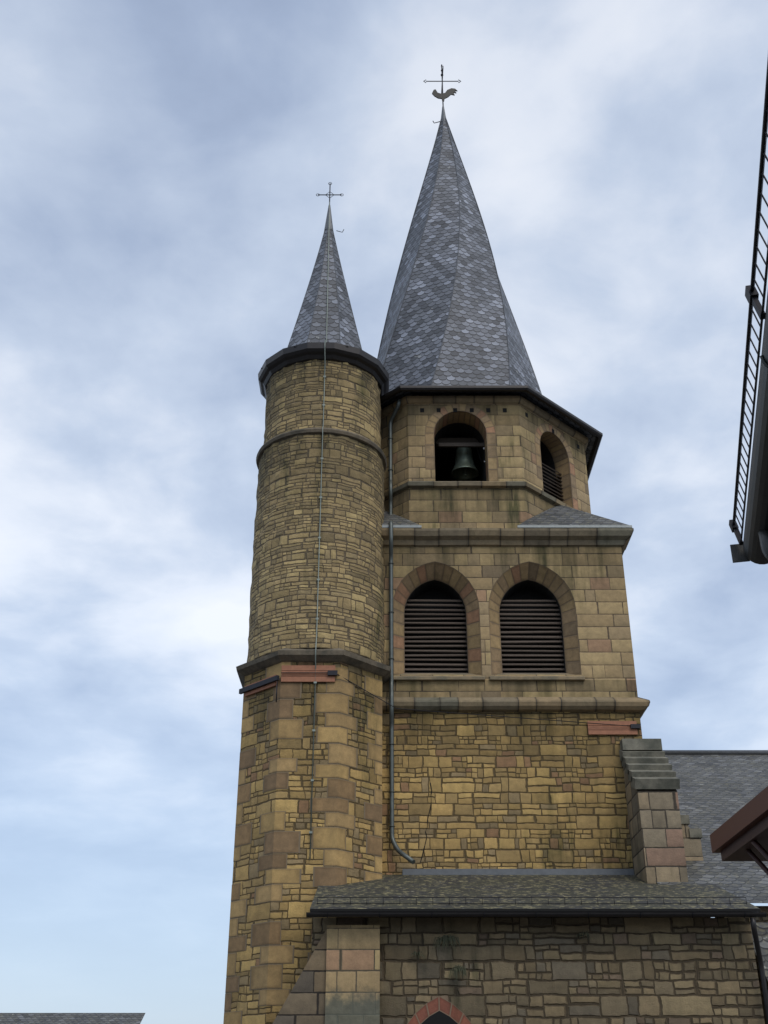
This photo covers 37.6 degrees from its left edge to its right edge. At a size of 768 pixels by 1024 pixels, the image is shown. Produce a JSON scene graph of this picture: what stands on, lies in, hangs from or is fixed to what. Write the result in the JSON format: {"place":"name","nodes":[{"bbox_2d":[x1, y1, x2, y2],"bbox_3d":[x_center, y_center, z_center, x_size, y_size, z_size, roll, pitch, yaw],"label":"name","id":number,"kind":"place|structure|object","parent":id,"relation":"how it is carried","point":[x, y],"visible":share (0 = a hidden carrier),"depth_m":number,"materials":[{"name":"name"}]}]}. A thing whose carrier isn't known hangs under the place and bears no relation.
{"place":"outdoors","nodes":[
{"label":"outdoors","id":0,"kind":"place"},
{"bbox_2d":[0,1013,144,1023],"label":"distant roof","id":1,"kind":"structure","parent":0,"point":[71,1018],"depth_m":44.37,"materials":[{"name":"stone"}]},
{"bbox_2d":[227,662,381,1023],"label":"turret wall","id":2,"kind":"structure","parent":0,"point":[291,909],"depth_m":21.94,"materials":[{"name":"beige stone"}]},
{"bbox_2d":[247,360,384,663],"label":"turret wall","id":3,"kind":"structure","parent":0,"point":[283,599],"depth_m":25.05,"materials":[{"name":"beige stone"}]},
{"bbox_2d":[236,427,390,687],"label":"turret mouldings","id":4,"kind":"object","parent":3,"relation":"attached to","point":[322,655],"visible":0.53,"depth_m":23.59,"materials":[{"name":"brown stone"}]},
{"bbox_2d":[309,376,325,833],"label":"cable clamps","id":5,"kind":"object","parent":3,"relation":"attached to","point":[313,730],"visible":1,"depth_m":22.92,"materials":[{"name":"grey metal"}]},
{"bbox_2d":[309,202,329,859],"bbox_3d":[-1.435,-1.024,26.085,0.056,17.900,1.686,2,-28,-3],"label":"lightning conductor cable","id":6,"kind":"object","parent":3,"relation":"attached to","point":[319,548],"visible":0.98,"depth_m":24.29,"materials":[{"name":"grey metal"}]},
{"bbox_2d":[261,229,384,368],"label":"turret roof","id":7,"kind":"structure","parent":3,"relation":"on","point":[348,335],"depth_m":28.59,"materials":[{"name":"grey stone"}]},
{"bbox_2d":[288,227,361,348],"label":"spire hip ridges","id":8,"kind":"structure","parent":7,"relation":"on","point":[319,285],"depth_m":29.12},
{"bbox_2d":[324,206,332,229],"bbox_3d":[-1.500,-8.020,30.766,0.260,0.950,0.260,0,-28,0],"label":"spire cap","id":9,"kind":"object","parent":7,"relation":"on","point":[329,224],"visible":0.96,"depth_m":30.63,"materials":[{"name":"grey metal"}]},
{"bbox_2d":[316,182,343,231],"bbox_3d":[-1.477,-8.349,30.831,0.815,2.015,0.229,0,-28,0],"label":"cross","id":10,"kind":"object","parent":9,"relation":"on","point":[329,194],"visible":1,"depth_m":31.16,"materials":[{"name":"black metal"}]},
{"bbox_2d":[258,342,388,398],"bbox_3d":[-1.500,-3.115,28.158,3.255,0.360,3.255,0,-28,0],"label":"turret gutter","id":11,"kind":"object","parent":3,"relation":"attached to","point":[280,360],"visible":0.56,"depth_m":27.00,"materials":[{"name":"grey metal"}]},
{"bbox_2d":[0,0,767,1023],"label":"sky","id":12,"kind":"structure","parent":0,"point":[164,164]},
{"bbox_2d":[382,547,637,696],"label":"tower wall","id":13,"kind":"structure","parent":0,"point":[593,578],"depth_m":25.55,"materials":[{"name":"beige stone"}]},
{"bbox_2d":[404,599,564,672],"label":"louvers","id":14,"kind":"object","parent":13,"relation":"in","point":[502,641],"visible":0.87,"depth_m":25.43,"materials":[{"name":"brown wood"}]},
{"bbox_2d":[393,561,581,674],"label":"arch surrounds","id":15,"kind":"object","parent":13,"relation":"in","point":[554,583],"visible":1,"depth_m":25.45,"materials":[{"name":"brown stone"}]},
{"bbox_2d":[394,673,584,680],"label":"tower window sills","id":16,"kind":"structure","parent":13,"relation":"attached to","point":[492,678],"depth_m":24.42,"materials":[{"name":"beige stone"}]},
{"bbox_2d":[382,505,631,527],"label":"corner roof slopes","id":17,"kind":"structure","parent":13,"relation":"on","point":[560,516],"depth_m":26.30,"materials":[{"name":"grey stone"}]},
{"bbox_2d":[382,528,649,718],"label":"tower cornices","id":18,"kind":"object","parent":13,"relation":"attached to","point":[512,537],"visible":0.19,"depth_m":25.86,"materials":[{"name":"beige stone"}]},
{"bbox_2d":[306,912,767,1023],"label":"lean to gutter","id":19,"kind":"object","parent":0,"point":[585,914],"visible":1,"depth_m":18.52,"materials":[{"name":"black metal"}]},
{"bbox_2d":[715,906,767,1023],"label":"drainpipe","id":20,"kind":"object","parent":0,"point":[762,919],"depth_m":20.41,"materials":[{"name":"black metal"}]},
{"bbox_2d":[657,755,767,902],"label":"slate roof","id":21,"kind":"structure","parent":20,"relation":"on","point":[714,792],"depth_m":26.96,"materials":[{"name":"stone"}]},
{"bbox_2d":[662,750,767,754],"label":"roof ridge","id":22,"kind":"structure","parent":21,"relation":"on","point":[716,752],"depth_m":31.95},
{"bbox_2d":[750,922,767,979],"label":"slate roof","id":23,"kind":"structure","parent":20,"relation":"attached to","point":[762,929],"depth_m":19.84,"materials":[{"name":"stone"}]},
{"label":"ground","id":24,"kind":"structure","parent":0,"visible":0},
{"bbox_2d":[223,662,381,1023],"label":"quoins","id":25,"kind":"object","parent":24,"relation":"on","point":[332,703],"visible":0.63,"depth_m":21.96,"materials":[{"name":"beige stone"}]},
{"bbox_2d":[382,712,641,917],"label":"tower wall","id":26,"kind":"structure","parent":24,"relation":"on","point":[508,792],"depth_m":23.29,"materials":[{"name":"beige stone"}]},
{"bbox_2d":[388,399,414,863],"bbox_3d":[0.353,2.142,25.253,0.527,11.368,1.123,0,-28,0],"label":"downpipe","id":27,"kind":"object","parent":26,"relation":"attached to","point":[391,744],"visible":0.97,"depth_m":24.52,"materials":[{"name":"grey metal"}]},
{"bbox_2d":[420,770,431,862],"bbox_3d":[0.860,6.187,23.094,0.277,1.942,0.001,0,-28,0],"label":"wall crack","id":28,"kind":"object","parent":26,"relation":"in","point":[427,820],"visible":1,"depth_m":23.02,"materials":[{"name":"black"}]},
{"bbox_2d":[239,670,639,728],"bbox_3d":[1.217,3.892,23.407,8.502,0.795,1.046,2,-28,-3],"label":"tie steel","id":29,"kind":"object","parent":26,"relation":"attached to","point":[270,680],"visible":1,"depth_m":23.46,"materials":[{"name":"black metal"}]},
{"bbox_2d":[244,665,637,734],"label":"tie planks","id":30,"kind":"object","parent":26,"relation":"attached to","point":[600,729],"visible":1,"depth_m":23.12,"materials":[{"name":"brown wood"}]},
{"bbox_2d":[380,404,590,527],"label":"belfry wall","id":31,"kind":"structure","parent":26,"relation":"on","point":[515,428],"depth_m":27.41,"materials":[{"name":"beige stone"}]},
{"bbox_2d":[436,438,484,446],"bbox_3d":[2.030,-1.729,28.475,1.400,0.490,0.560,0,-28,0],"label":"bell headstock","id":32,"kind":"object","parent":31,"relation":"attached to","point":[457,442],"visible":0.68,"depth_m":28.63,"materials":[{"name":"brown wood"}]},
{"bbox_2d":[451,447,478,480],"bbox_3d":[2.030,-1.273,28.459,0.720,0.870,0.720,0,-28,0],"label":"bell","id":33,"kind":"object","parent":31,"relation":"attached to","point":[464,468],"visible":0.84,"depth_m":28.39,"materials":[{"name":"grey metal"}]},
{"bbox_2d":[381,396,588,507],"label":"tower octagon mouldings","id":34,"kind":"object","parent":31,"relation":"attached to","point":[537,411],"visible":0.23,"depth_m":27.98,"materials":[{"name":"beige stone"}]},
{"bbox_2d":[378,120,595,466],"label":"spire roof","id":35,"kind":"structure","parent":31,"relation":"on","point":[474,348],"depth_m":31.58,"materials":[{"name":"grey stone"}]},
{"bbox_2d":[439,106,449,130],"bbox_3d":[1.970,-12.935,37.231,0.440,1.300,0.440,0,-28,0],"label":"spire cap","id":36,"kind":"object","parent":35,"relation":"on","point":[443,113],"visible":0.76,"depth_m":37.28,"materials":[{"name":"grey metal"}]},
{"bbox_2d":[423,64,460,122],"bbox_3d":[1.970,-14.002,37.798,0.917,2.883,0.917,-25,-37,39],"label":"cross","id":37,"kind":"object","parent":36,"relation":"on","point":[442,81],"visible":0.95,"depth_m":38.09,"materials":[{"name":"black metal"}]},
{"bbox_2d":[432,88,456,100],"bbox_3d":[2.040,-13.995,37.794,0.860,0.600,0.040,0,-28,0],"label":"weathercock","id":38,"kind":"object","parent":37,"relation":"attached to","point":[446,94],"visible":1,"depth_m":37.80,"materials":[{"name":"metal"}]},
{"bbox_2d":[377,117,592,434],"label":"spire hip ridges","id":39,"kind":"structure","parent":35,"relation":"attached to","point":[457,261],"depth_m":33.35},
{"bbox_2d":[380,385,602,479],"bbox_3d":[1.970,-1.294,31.041,7.580,0.130,7.580,0,-28,0],"label":"spire gutter","id":40,"kind":"object","parent":35,"relation":"attached to","point":[498,388],"visible":0.41,"depth_m":27.75,"materials":[{"name":"grey metal"}]},
{"bbox_2d":[420,408,579,448],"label":"putlog holes","id":41,"kind":"object","parent":31,"relation":"in","point":[472,410],"visible":1,"depth_m":27.94,"materials":[{"name":"black"}]},
{"bbox_2d":[425,404,577,509],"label":"window arches","id":42,"kind":"structure","parent":31,"relation":"on","point":[555,443],"depth_m":28.04,"materials":[{"name":"brown stone"}]},
{"bbox_2d":[542,463,563,502],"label":"louvers","id":43,"kind":"object","parent":31,"relation":"in","point":[552,482],"visible":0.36,"depth_m":28.44,"materials":[{"name":"brown wood"}]},
{"bbox_2d":[623,767,710,917],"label":"buttress","id":44,"kind":"structure","parent":26,"relation":"attached to","point":[665,847],"depth_m":21.93,"materials":[{"name":"beige stone"}]},
{"bbox_2d":[619,739,702,838],"bbox_3d":[5.702,5.678,23.216,1.505,1.988,2.172,0,-28,0],"label":"buttress coping","id":45,"kind":"object","parent":44,"relation":"on","point":[646,764],"visible":0.74,"depth_m":22.88,"materials":[{"name":"grey stone"}]},
{"bbox_2d":[311,918,764,1023],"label":"lean to wall","id":46,"kind":"structure","parent":24,"relation":"on","point":[620,971],"depth_m":18.63,"materials":[{"name":"brown stone"}]},
{"bbox_2d":[325,925,379,1023],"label":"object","id":47,"kind":"structure","parent":46,"relation":"attached to","point":[352,996],"depth_m":18.44,"materials":[{"name":"beige stone"}]},
{"bbox_2d":[273,929,326,1023],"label":"lean to raking buttress","id":48,"kind":"object","parent":47,"relation":"attached to","point":[304,1003],"visible":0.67,"depth_m":18.35,"materials":[{"name":"beige stone"}]},
{"bbox_2d":[407,996,471,1023],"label":"lean to door arch","id":49,"kind":"object","parent":46,"relation":"in","point":[438,1010],"visible":1,"depth_m":18.30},
{"bbox_2d":[410,932,589,978],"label":"wall plant tufts","id":50,"kind":"object","parent":46,"relation":"attached to","point":[448,940],"visible":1,"depth_m":18.67,"materials":[{"name":"green plant"}]},
{"bbox_2d":[310,875,760,911],"bbox_3d":[2.505,6.949,20.599,7.470,1.290,3.740,0,-28,0],"label":"lean to roof","id":51,"kind":"object","parent":46,"relation":"on","point":[510,886],"visible":0.73,"depth_m":20.11,"materials":[{"name":"grey stone"}]},
{"bbox_2d":[402,869,633,874],"bbox_3d":[3.305,7.212,22.532,5.870,0.140,0.024,0,-28,0],"label":"lean to flashing","id":52,"kind":"object","parent":51,"relation":"on","point":[517,871],"visible":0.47,"depth_m":22.53,"materials":[{"name":"grey metal"}]},
{"bbox_2d":[317,897,746,904],"bbox_3d":[2.505,6.590,19.093,7.280,0.126,0.012,0,-28,0],"label":"lean to snow guard","id":53,"kind":"object","parent":51,"relation":"on","point":[515,903],"visible":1,"depth_m":19.09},
{"bbox_2d":[327,912,745,917],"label":"gutter brackets","id":54,"kind":"object","parent":46,"relation":"attached to","point":[536,915],"visible":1,"depth_m":18.52,"materials":[{"name":"black metal"}]},
{"bbox_2d":[721,815,767,874],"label":"canopy frame","id":55,"kind":"object","parent":24,"relation":"on","point":[751,844],"visible":1,"depth_m":13.26,"materials":[{"name":"brown wood"}]},
{"bbox_2d":[710,786,767,852],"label":"canopy fascia","id":56,"kind":"structure","parent":55,"relation":"attached to","point":[746,817],"depth_m":13.02,"materials":[{"name":"brown wood"}]},
{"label":"building eave","id":57,"kind":"object","parent":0,"visible":0},
{"bbox_2d":[730,292,767,563],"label":"eave gutter","id":58,"kind":"object","parent":57,"relation":"on","point":[753,548],"visible":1,"depth_m":6.01,"materials":[{"name":"grey metal"}]},
{"bbox_2d":[729,58,767,544],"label":"eave snow guard","id":59,"kind":"object","parent":58,"relation":"on","point":[751,294],"visible":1,"depth_m":5.03,"materials":[{"name":"grey metal"}]}
]}

